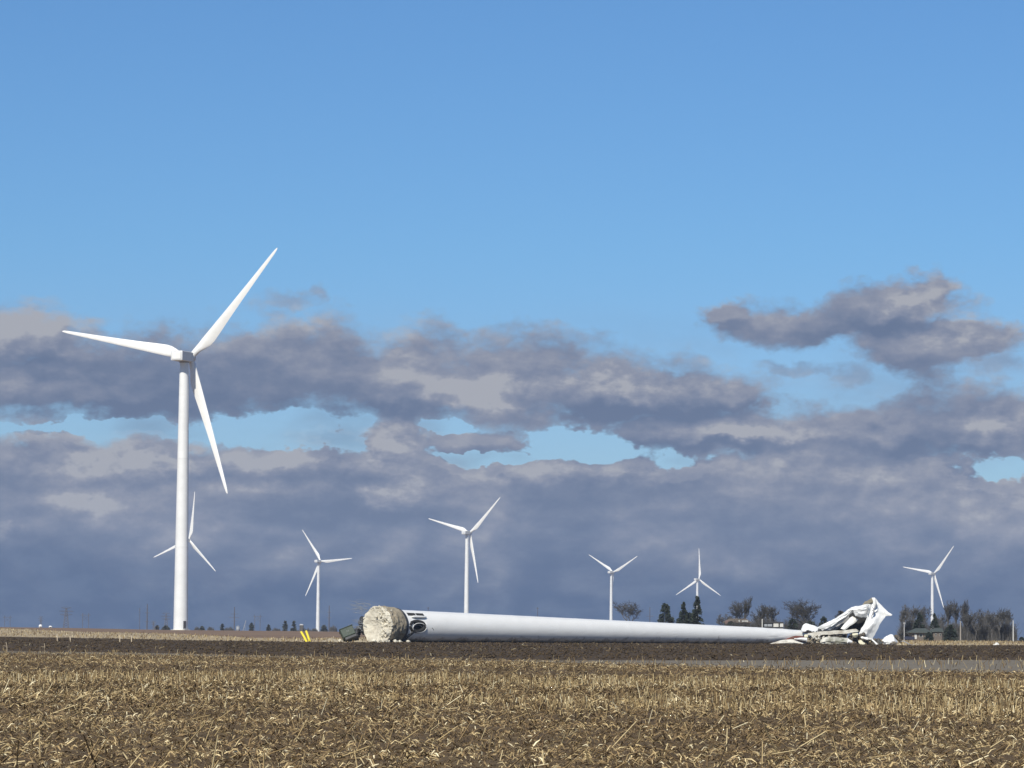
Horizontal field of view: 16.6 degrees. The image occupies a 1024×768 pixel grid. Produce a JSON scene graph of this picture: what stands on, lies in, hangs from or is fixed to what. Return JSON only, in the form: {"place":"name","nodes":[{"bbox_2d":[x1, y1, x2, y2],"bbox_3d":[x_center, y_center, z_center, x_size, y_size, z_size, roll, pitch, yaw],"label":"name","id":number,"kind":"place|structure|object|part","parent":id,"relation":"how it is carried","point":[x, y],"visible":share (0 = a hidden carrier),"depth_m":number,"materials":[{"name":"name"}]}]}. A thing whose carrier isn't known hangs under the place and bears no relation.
{"place":"outdoors","nodes":[
{"label":"outdoors","id":0,"kind":"place"},
{"bbox_2d":[0,627,365,637],"bbox_3d":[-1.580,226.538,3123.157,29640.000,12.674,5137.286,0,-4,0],"label":"field","id":1,"kind":"structure","parent":0,"point":[278,634],"depth_m":778.19,"materials":[{"name":"brown soil"}]},
{"bbox_2d":[60,607,72,627],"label":"lattice pylon","id":2,"kind":"object","parent":1,"relation":"on","point":[65,611],"visible":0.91,"depth_m":2594.32,"materials":[{"name":"grey metal"}]},
{"bbox_2d":[82,613,88,627],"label":"twin pole pylon","id":3,"kind":"object","parent":1,"relation":"on","point":[85,618],"visible":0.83,"depth_m":2693.55,"materials":[{"name":"grey metal"}]},
{"bbox_2d":[146,604,147,629],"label":"utility pole","id":4,"kind":"object","parent":1,"relation":"on","point":[147,619],"visible":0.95,"depth_m":1496.39,"materials":[{"name":"brown wood"}]},
{"bbox_2d":[161,625,169,629],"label":"shelter belt tree","id":5,"kind":"object","parent":1,"relation":"on","point":[165,627],"visible":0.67,"depth_m":1894.83,"materials":[{"name":"grey plant"}]},
{"bbox_2d":[163,612,169,625],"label":"lattice pylon","id":6,"kind":"object","parent":1,"relation":"on","point":[166,613],"visible":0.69,"depth_m":2993.16,"materials":[{"name":"grey metal"}]},
{"bbox_2d":[62,248,276,629],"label":"wind turbine","id":7,"kind":"object","parent":1,"relation":"on","point":[185,359],"visible":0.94,"depth_m":1015.02,"materials":[{"name":"paint"}]},
{"bbox_2d":[154,492,214,570],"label":"wind turbine","id":8,"kind":"object","parent":1,"relation":"on","point":[191,542],"visible":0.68,"depth_m":2983.26,"materials":[{"name":"paint"}]},
{"bbox_2d":[229,607,238,630],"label":"utility pole","id":9,"kind":"object","parent":1,"relation":"on","point":[234,617],"visible":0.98,"depth_m":1695.82,"materials":[{"name":"brown wood"}]},
{"bbox_2d":[249,623,254,630],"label":"shelter belt tree","id":10,"kind":"object","parent":1,"relation":"on","point":[251,626],"visible":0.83,"depth_m":1894.93,"materials":[{"name":"grey plant"}]},
{"bbox_2d":[282,620,287,630],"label":"shelter belt tree","id":11,"kind":"object","parent":1,"relation":"on","point":[285,626],"visible":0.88,"depth_m":1895.03,"materials":[{"name":"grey plant"}]},
{"bbox_2d":[290,621,296,630],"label":"shelter belt tree","id":12,"kind":"object","parent":1,"relation":"on","point":[294,628],"visible":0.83,"depth_m":1894.87,"materials":[{"name":"green plant"}]},
{"bbox_2d":[320,625,327,631],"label":"shelter belt tree","id":13,"kind":"object","parent":1,"relation":"on","point":[324,628],"visible":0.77,"depth_m":1894.96,"materials":[{"name":"green plant"}]},
{"bbox_2d":[302,530,351,630],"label":"wind turbine","id":14,"kind":"object","parent":1,"relation":"on","point":[318,562],"visible":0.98,"depth_m":3796.98,"materials":[{"name":"paint"}]},
{"bbox_2d":[328,606,330,631],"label":"utility pole","id":15,"kind":"object","parent":1,"relation":"on","point":[329,612],"visible":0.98,"depth_m":1496.45,"materials":[{"name":"brown wood"}]},
{"bbox_2d":[330,625,336,631],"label":"thicket","id":16,"kind":"object","parent":1,"relation":"on","point":[333,629],"visible":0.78,"depth_m":1893.93,"materials":[{"name":"grey plant"}]},
{"bbox_2d":[428,498,499,612],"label":"wind turbine","id":17,"kind":"object","parent":1,"relation":"on","point":[468,537],"visible":0.99,"depth_m":2853.04,"materials":[{"name":"paint"}]},
{"bbox_2d":[590,555,636,619],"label":"wind turbine","id":18,"kind":"object","parent":1,"relation":"on","point":[611,572],"visible":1,"depth_m":4312.75,"materials":[{"name":"paint"}]},
{"bbox_2d":[676,554,720,614],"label":"wind turbine","id":19,"kind":"object","parent":1,"relation":"on","point":[696,580],"visible":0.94,"depth_m":4659.08,"materials":[{"name":"paint"}]},
{"bbox_2d":[904,546,953,620],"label":"wind turbine","id":20,"kind":"object","parent":1,"relation":"on","point":[932,587],"visible":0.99,"depth_m":4027.03,"materials":[{"name":"paint"}]},
{"bbox_2d":[0,651,1023,767],"bbox_3d":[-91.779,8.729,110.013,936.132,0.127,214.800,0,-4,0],"label":"stubble field","id":21,"kind":"structure","parent":0,"point":[154,758],"depth_m":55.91,"materials":[{"name":"brown plant"}]},
{"bbox_2d":[0,651,1023,767],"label":"corn stubble","id":22,"kind":"object","parent":21,"relation":"on","point":[952,682],"visible":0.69,"depth_m":95.55,"materials":[{"name":"beige plant"}]},
{"bbox_2d":[0,660,1023,767],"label":"broken stalks","id":23,"kind":"object","parent":21,"relation":"on","point":[400,763],"visible":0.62,"depth_m":56.24,"materials":[{"name":"plant"}]},
{"bbox_2d":[0,636,1023,659],"bbox_3d":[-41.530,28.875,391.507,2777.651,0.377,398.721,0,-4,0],"label":"tilled field","id":24,"kind":"structure","parent":0,"point":[542,657],"depth_m":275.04,"materials":[{"name":"soil"}]},
{"bbox_2d":[363,605,408,641],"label":"torn foundation","id":25,"kind":"object","parent":24,"relation":"on","point":[380,623],"visible":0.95,"depth_m":456.53,"materials":[{"name":"concrete"}]},
{"bbox_2d":[344,599,378,628],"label":"rebar tangle","id":26,"kind":"object","parent":25,"relation":"attached to","point":[356,621],"visible":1,"depth_m":458.23,"materials":[{"name":"metal"}]},
{"bbox_2d":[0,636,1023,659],"bbox_3d":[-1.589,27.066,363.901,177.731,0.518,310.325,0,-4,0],"label":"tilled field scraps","id":27,"kind":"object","parent":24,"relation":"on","point":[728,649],"visible":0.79,"depth_m":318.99,"materials":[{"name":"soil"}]},
{"bbox_2d":[402,610,817,643],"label":"fallen turbine tower","id":28,"kind":"structure","parent":24,"relation":"on","point":[432,626],"depth_m":476.58,"materials":[{"name":"metal"}]},
{"bbox_2d":[785,636,805,641],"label":"rusty skin","id":29,"kind":"object","parent":28,"relation":"attached to","point":[792,637],"visible":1,"depth_m":504.38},
{"bbox_2d":[801,623,817,632],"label":"nacelle shell fragment","id":30,"kind":"object","parent":28,"relation":"on","point":[807,628],"visible":1,"depth_m":505.37,"materials":[{"name":"white plastic"}]},
{"bbox_2d":[770,639,802,643],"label":"torn shell sheet","id":31,"kind":"object","parent":24,"relation":"on","point":[791,641],"visible":0.55,"depth_m":502.16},
{"bbox_2d":[794,638,806,641],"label":"torn shell strip","id":32,"kind":"object","parent":24,"relation":"on","point":[802,639],"visible":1,"depth_m":501.95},
{"bbox_2d":[807,635,821,643],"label":"machinery debris","id":33,"kind":"object","parent":24,"relation":"on","point":[817,641],"visible":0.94,"depth_m":503.86,"materials":[{"name":"grey metal"}]},
{"bbox_2d":[819,637,849,643],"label":"broken blade","id":34,"kind":"object","parent":24,"relation":"on","point":[833,640],"visible":0.89,"depth_m":502.16,"materials":[{"name":"white plastic"}]},
{"bbox_2d":[811,634,829,639],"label":"machinery debris","id":35,"kind":"object","parent":34,"relation":"on","point":[813,636],"visible":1,"depth_m":502.44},
{"bbox_2d":[820,634,851,638],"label":"machinery debris","id":36,"kind":"object","parent":24,"relation":"on","point":[841,635],"visible":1,"depth_m":504.12,"materials":[{"name":"grey metal"}]},
{"bbox_2d":[807,629,857,635],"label":"broken blade","id":37,"kind":"object","parent":36,"relation":"on","point":[835,632],"visible":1,"depth_m":503.75,"materials":[{"name":"white plastic"}]},
{"bbox_2d":[818,597,891,638],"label":"crumpled tower top","id":38,"kind":"structure","parent":24,"relation":"on","point":[868,616],"depth_m":506.10,"materials":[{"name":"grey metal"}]},
{"bbox_2d":[850,632,865,643],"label":"machinery debris","id":39,"kind":"object","parent":24,"relation":"on","point":[856,639],"visible":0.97,"depth_m":504.04,"materials":[{"name":"grey metal"}]},
{"bbox_2d":[862,638,878,644],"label":"machinery debris","id":40,"kind":"object","parent":24,"relation":"on","point":[868,642],"visible":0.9,"depth_m":503.58,"materials":[{"name":"grey metal"}]},
{"bbox_2d":[882,634,897,644],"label":"nose cone","id":41,"kind":"object","parent":24,"relation":"on","point":[889,639],"visible":0.94,"depth_m":502.03,"materials":[{"name":"white plastic"}]},
{"bbox_2d":[0,651,1023,672],"bbox_3d":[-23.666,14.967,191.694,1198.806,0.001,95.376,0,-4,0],"label":"gravel road","id":42,"kind":"structure","parent":0,"point":[911,664],"depth_m":184.37,"materials":[{"name":"grey gravel"}]},
{"bbox_2d":[2,647,1023,670],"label":"stray stalks","id":43,"kind":"object","parent":42,"relation":"on","point":[923,661],"visible":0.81,"depth_m":186.76,"materials":[{"name":"plant"}]},
{"bbox_2d":[0,629,1023,645],"bbox_3d":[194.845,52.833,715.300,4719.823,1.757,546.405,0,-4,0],"label":"dry grass strip","id":44,"kind":"object","parent":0,"point":[148,635],"visible":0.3,"depth_m":579.86,"materials":[{"name":"beige plant"}]},
{"bbox_2d":[324,638,337,641],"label":"spoil heap","id":45,"kind":"object","parent":44,"relation":"on","point":[334,640],"visible":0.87,"depth_m":461.32,"materials":[{"name":"beige soil"}]},
{"bbox_2d":[339,624,356,641],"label":"transformer cabinet","id":46,"kind":"object","parent":44,"relation":"on","point":[348,633],"visible":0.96,"depth_m":456.56,"materials":[{"name":"green metal"}]},
{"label":"door","id":47,"kind":"part","parent":46,"relation":"part of","materials":[{"name":"green metal"}]},
{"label":"door","id":48,"kind":"part","parent":46,"relation":"part of","materials":[{"name":"green metal"}]},
{"bbox_2d":[355,616,364,639],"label":"torn cable heap","id":49,"kind":"object","parent":44,"relation":"on","point":[358,631],"visible":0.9,"depth_m":460.42,"materials":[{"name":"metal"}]},
{"bbox_2d":[0,628,1023,645],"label":"dry grass tufts","id":50,"kind":"object","parent":44,"relation":"on","point":[955,642],"visible":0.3,"depth_m":590.13,"materials":[{"name":"plant"}]},
{"bbox_2d":[613,601,641,620],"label":"bare tree","id":51,"kind":"object","parent":44,"relation":"on","point":[631,609],"visible":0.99,"depth_m":878.54,"materials":[{"name":"grey plant"}]},
{"bbox_2d":[657,603,674,622],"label":"evergreen tree","id":52,"kind":"object","parent":44,"relation":"on","point":[665,609],"visible":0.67,"depth_m":847.90,"materials":[{"name":"green plant"}]},
{"bbox_2d":[676,602,691,623],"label":"evergreen tree","id":53,"kind":"object","parent":44,"relation":"on","point":[682,613],"visible":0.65,"depth_m":847.84,"materials":[{"name":"green plant"}]},
{"bbox_2d":[685,612,699,623],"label":"evergreen shrub","id":54,"kind":"object","parent":44,"relation":"on","point":[689,615],"visible":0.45,"depth_m":851.54,"materials":[{"name":"green plant"}]},
{"bbox_2d":[690,596,704,624],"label":"evergreen tree","id":55,"kind":"object","parent":44,"relation":"on","point":[697,611],"visible":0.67,"depth_m":847.85,"materials":[{"name":"green plant"}]},
{"bbox_2d":[716,614,730,625],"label":"bare tree","id":56,"kind":"object","parent":44,"relation":"on","point":[720,619],"visible":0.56,"depth_m":907.18,"materials":[{"name":"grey plant"}]},
{"bbox_2d":[722,618,751,625],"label":"farm house","id":57,"kind":"structure","parent":44,"relation":"on","point":[732,620],"depth_m":853.72,"materials":[{"name":"beige brick"}]},
{"bbox_2d":[728,600,745,618],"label":"bare tree","id":58,"kind":"object","parent":44,"relation":"on","point":[735,608],"visible":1,"depth_m":856.05,"materials":[{"name":"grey plant"}]},
{"bbox_2d":[722,619,755,626],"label":"thicket","id":59,"kind":"object","parent":44,"relation":"on","point":[741,624],"visible":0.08,"depth_m":848.92,"materials":[{"name":"brown plant"}]},
{"bbox_2d":[737,595,751,618],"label":"bare tree","id":60,"kind":"object","parent":44,"relation":"on","point":[747,605],"visible":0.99,"depth_m":862.17,"materials":[{"name":"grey plant"}]},
{"bbox_2d":[750,603,767,627],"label":"bare tree","id":61,"kind":"object","parent":44,"relation":"on","point":[761,612],"visible":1,"depth_m":864.41,"materials":[{"name":"grey plant"}]},
{"bbox_2d":[750,614,780,626],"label":"thicket","id":62,"kind":"object","parent":44,"relation":"on","point":[756,624],"visible":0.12,"depth_m":871.73,"materials":[{"name":"brown plant"}]},
{"bbox_2d":[759,622,783,628],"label":"machine shed","id":63,"kind":"structure","parent":44,"relation":"on","point":[778,625],"depth_m":828.31,"materials":[{"name":"white metal"}]},
{"bbox_2d":[764,605,779,621],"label":"bare tree","id":64,"kind":"object","parent":44,"relation":"on","point":[769,611],"visible":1,"depth_m":858.27,"materials":[{"name":"grey plant"}]},
{"bbox_2d":[786,618,800,629],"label":"evergreen shrub","id":65,"kind":"object","parent":44,"relation":"on","point":[793,621],"visible":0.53,"depth_m":849.81,"materials":[{"name":"green plant"}]},
{"bbox_2d":[780,597,821,623],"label":"bare tree","id":66,"kind":"object","parent":44,"relation":"on","point":[796,612],"visible":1,"depth_m":853.66,"materials":[{"name":"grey plant"}]},
{"bbox_2d":[783,618,818,636],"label":"thicket","id":67,"kind":"object","parent":44,"relation":"on","point":[786,621],"visible":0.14,"depth_m":871.43,"materials":[{"name":"brown plant"}]},
{"bbox_2d":[790,603,818,622],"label":"bare tree","id":68,"kind":"object","parent":44,"relation":"on","point":[810,614],"visible":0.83,"depth_m":858.72,"materials":[{"name":"brown plant"}]},
{"bbox_2d":[818,616,826,626],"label":"evergreen shrub","id":69,"kind":"object","parent":44,"relation":"on","point":[823,619],"visible":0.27,"depth_m":849.83,"materials":[{"name":"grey plant"}]},
{"bbox_2d":[835,610,847,634],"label":"evergreen shrub","id":70,"kind":"object","parent":44,"relation":"on","point":[840,612],"visible":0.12,"depth_m":850.07,"materials":[{"name":"plant"}]},
{"bbox_2d":[893,635,901,642],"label":"brown scrap","id":71,"kind":"object","parent":44,"relation":"on","point":[897,637],"visible":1,"depth_m":503.76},
{"bbox_2d":[898,630,908,640],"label":"evergreen shrub","id":72,"kind":"object","parent":44,"relation":"on","point":[901,634],"visible":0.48,"depth_m":863.31,"materials":[{"name":"green plant"}]},
{"bbox_2d":[898,606,909,630],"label":"bare tree","id":73,"kind":"object","parent":44,"relation":"on","point":[903,614],"visible":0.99,"depth_m":867.69,"materials":[{"name":"brown plant"}]},
{"bbox_2d":[904,637,914,639],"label":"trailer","id":74,"kind":"object","parent":44,"relation":"on","point":[909,638],"visible":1,"depth_m":839.23,"materials":[{"name":"grey paint"}]},
{"bbox_2d":[904,605,920,624],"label":"bare tree","id":75,"kind":"object","parent":44,"relation":"on","point":[914,612],"visible":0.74,"depth_m":877.11,"materials":[{"name":"grey plant"}]},
{"bbox_2d":[896,615,930,636],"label":"thicket","id":76,"kind":"object","parent":44,"relation":"on","point":[909,627],"visible":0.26,"depth_m":871.13,"materials":[{"name":"grey plant"}]},
{"bbox_2d":[906,628,931,640],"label":"farm house","id":77,"kind":"structure","parent":44,"relation":"on","point":[918,634],"depth_m":847.90,"materials":[{"name":"beige brick"}]},
{"bbox_2d":[912,612,925,628],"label":"evergreen tree","id":78,"kind":"object","parent":44,"relation":"on","point":[918,620],"visible":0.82,"depth_m":855.69,"materials":[{"name":"green plant"}]},
{"bbox_2d":[917,605,932,623],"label":"bare tree","id":79,"kind":"object","parent":44,"relation":"on","point":[922,612],"visible":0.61,"depth_m":881.61,"materials":[{"name":"grey plant"}]},
{"bbox_2d":[923,632,933,640],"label":"evergreen shrub","id":80,"kind":"object","parent":44,"relation":"on","point":[929,635],"visible":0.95,"depth_m":838.64,"materials":[{"name":"green plant"}]},
{"bbox_2d":[930,613,939,629],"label":"evergreen tree","id":81,"kind":"object","parent":44,"relation":"on","point":[934,624],"visible":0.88,"depth_m":855.85,"materials":[{"name":"green plant"}]},
{"bbox_2d":[930,628,943,639],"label":"farm house","id":82,"kind":"structure","parent":44,"relation":"on","point":[937,633],"depth_m":848.88,"materials":[{"name":"beige brick"}]},
{"bbox_2d":[932,612,947,624],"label":"bare tree","id":83,"kind":"object","parent":44,"relation":"on","point":[940,619],"visible":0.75,"depth_m":877.43,"materials":[{"name":"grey plant"}]},
{"bbox_2d":[943,601,953,625],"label":"bare tree","id":84,"kind":"object","parent":44,"relation":"on","point":[948,609],"visible":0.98,"depth_m":884.14,"materials":[{"name":"grey plant"}]},
{"bbox_2d":[943,624,957,640],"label":"evergreen tree","id":85,"kind":"object","parent":44,"relation":"on","point":[950,631],"visible":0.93,"depth_m":841.36,"materials":[{"name":"green plant"}]},
{"bbox_2d":[938,619,964,640],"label":"thicket","id":86,"kind":"object","parent":44,"relation":"on","point":[943,627],"visible":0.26,"depth_m":870.75,"materials":[{"name":"grey plant"}]},
{"bbox_2d":[949,599,960,624],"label":"bare tree","id":87,"kind":"object","parent":44,"relation":"on","point":[955,614],"visible":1,"depth_m":881.43,"materials":[{"name":"grey plant"}]},
{"bbox_2d":[960,600,969,615],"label":"bare tree","id":88,"kind":"object","parent":44,"relation":"on","point":[963,610],"visible":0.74,"depth_m":885.89,"materials":[{"name":"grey plant"}]},
{"bbox_2d":[960,612,976,640],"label":"bare tree","id":89,"kind":"object","parent":44,"relation":"on","point":[966,618],"visible":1,"depth_m":858.27,"materials":[{"name":"grey plant"}]},
{"bbox_2d":[957,622,982,640],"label":"thicket","id":90,"kind":"object","parent":44,"relation":"on","point":[971,633],"visible":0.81,"depth_m":870.61,"materials":[{"name":"grey plant"}]},
{"bbox_2d":[964,612,984,640],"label":"bare tree","id":91,"kind":"object","parent":44,"relation":"on","point":[980,621],"visible":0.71,"depth_m":866.92,"materials":[{"name":"grey plant"}]},
{"bbox_2d":[975,609,986,623],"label":"bare tree","id":92,"kind":"object","parent":44,"relation":"on","point":[981,614],"visible":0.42,"depth_m":876.30,"materials":[{"name":"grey plant"}]},
{"bbox_2d":[976,620,1003,640],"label":"thicket","id":93,"kind":"object","parent":44,"relation":"on","point":[986,634],"visible":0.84,"depth_m":870.58,"materials":[{"name":"grey plant"}]},
{"bbox_2d":[981,608,1001,640],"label":"bare tree","id":94,"kind":"object","parent":44,"relation":"on","point":[991,619],"visible":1,"depth_m":857.63,"materials":[{"name":"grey plant"}]},
{"bbox_2d":[993,608,1009,640],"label":"bare tree","id":95,"kind":"object","parent":44,"relation":"on","point":[1003,615],"visible":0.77,"depth_m":866.83,"materials":[{"name":"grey plant"}]},
{"bbox_2d":[1001,607,1013,623],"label":"bare tree","id":96,"kind":"object","parent":44,"relation":"on","point":[1011,619],"visible":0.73,"depth_m":875.69,"materials":[{"name":"grey plant"}]},
{"bbox_2d":[995,618,1020,640],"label":"thicket","id":97,"kind":"object","parent":44,"relation":"on","point":[1007,633],"visible":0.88,"depth_m":870.66,"materials":[{"name":"grey plant"}]},
{"bbox_2d":[0,0,1023,640],"label":"sky","id":98,"kind":"structure","parent":0,"point":[738,285],"materials":[{"name":"blue"}]}
]}

